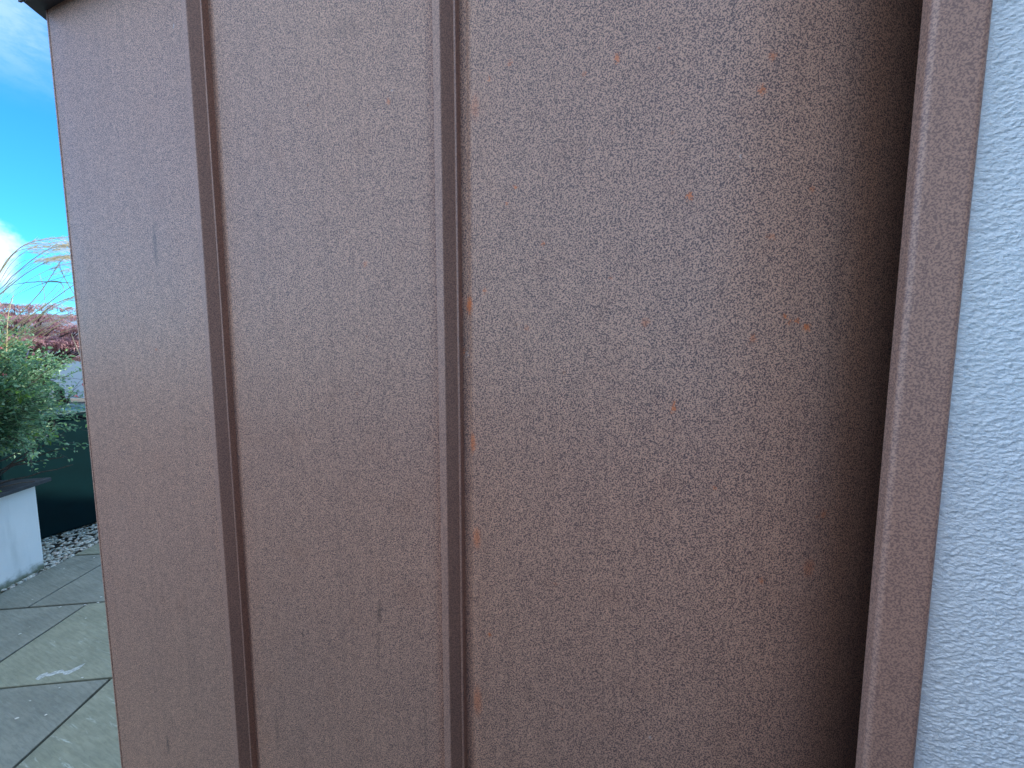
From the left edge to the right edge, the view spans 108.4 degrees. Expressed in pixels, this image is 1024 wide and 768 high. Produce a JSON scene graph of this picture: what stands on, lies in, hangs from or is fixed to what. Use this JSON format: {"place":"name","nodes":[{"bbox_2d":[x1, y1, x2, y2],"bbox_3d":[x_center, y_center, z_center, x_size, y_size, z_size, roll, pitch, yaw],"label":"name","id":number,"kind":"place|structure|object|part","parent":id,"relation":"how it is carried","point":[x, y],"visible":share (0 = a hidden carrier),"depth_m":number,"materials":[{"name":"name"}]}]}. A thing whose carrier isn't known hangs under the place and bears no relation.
{"place":"outdoors","nodes":[
{"label":"outdoors","id":0,"kind":"place"},
{"bbox_2d":[0,0,75,329],"label":"sky","id":1,"kind":"structure","parent":0,"point":[32,200],"materials":[{"name":"blue"}]},
{"bbox_2d":[0,543,120,767],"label":"patio","id":2,"kind":"structure","parent":0,"point":[50,650],"depth_m":1.85,"materials":[{"name":"grey stone"}]},
{"bbox_2d":[18,0,992,767],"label":"metal clad wall","id":3,"kind":"structure","parent":2,"relation":"on","point":[518,382],"depth_m":0.47,"materials":[{"name":"brown metal"}]},
{"bbox_2d":[32,398,98,566],"bbox_3d":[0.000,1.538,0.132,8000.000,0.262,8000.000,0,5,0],"label":"ground","id":4,"kind":"structure","parent":0,"point":[78,400],"depth_m":3.32,"materials":[{"name":"grey gravel"}]},
{"bbox_2d":[0,477,50,593],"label":"raised planter","id":5,"kind":"object","parent":4,"relation":"on","point":[21,555],"visible":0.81,"depth_m":2.61,"materials":[{"name":"paint"}]},
{"bbox_2d":[0,236,80,382],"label":"ornamental grass","id":6,"kind":"object","parent":5,"relation":"in","point":[57,247],"depth_m":2.66,"materials":[{"name":"plant"}]},
{"bbox_2d":[0,314,87,487],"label":"flowering shrub","id":7,"kind":"object","parent":5,"relation":"on","point":[18,425],"visible":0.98,"depth_m":2.64,"materials":[{"name":"green plant"}]},
{"bbox_2d":[1,388,41,403],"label":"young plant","id":8,"kind":"object","parent":7,"relation":"attached to","point":[20,399],"visible":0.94,"depth_m":2.56,"materials":[{"name":"green plant"}]},
{"bbox_2d":[28,428,64,444],"bbox_3d":[-3.338,0.385,2.647,0.167,0.120,0.196,-1,5,-15],"label":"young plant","id":9,"kind":"object","parent":7,"relation":"attached to","point":[49,434],"visible":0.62,"depth_m":2.66,"materials":[{"name":"green plant"}]},
{"bbox_2d":[0,302,80,396],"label":"purple maple","id":10,"kind":"object","parent":4,"relation":"on","point":[63,341],"visible":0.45,"depth_m":4.58,"materials":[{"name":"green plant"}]},
{"bbox_2d":[8,314,83,404],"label":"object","id":11,"kind":"object","parent":4,"relation":"on","point":[77,376],"visible":0.02,"depth_m":9.05,"materials":[{"name":"silver metal"}]},
{"bbox_3d":[-10.412,-0.219,9.071,1.020,0.865,0.020,0,5,-3],"label":"door","id":12,"kind":"part","parent":11,"relation":"part of","materials":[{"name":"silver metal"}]},
{"bbox_2d":[1,522,98,591],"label":"pebbles","id":13,"kind":"object","parent":4,"relation":"on","point":[85,539],"visible":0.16,"depth_m":3.07,"materials":[{"name":"grey gravel"}]},
{"bbox_2d":[0,403,96,538],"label":"fence","id":14,"kind":"object","parent":13,"relation":"on","point":[65,499],"visible":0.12,"depth_m":3.23,"materials":[{"name":"green plastic"}]},
{"bbox_2d":[914,0,1023,767],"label":"rendered house","id":15,"kind":"structure","parent":4,"relation":"on","point":[971,712],"depth_m":0.31,"materials":[{"name":"paint"}]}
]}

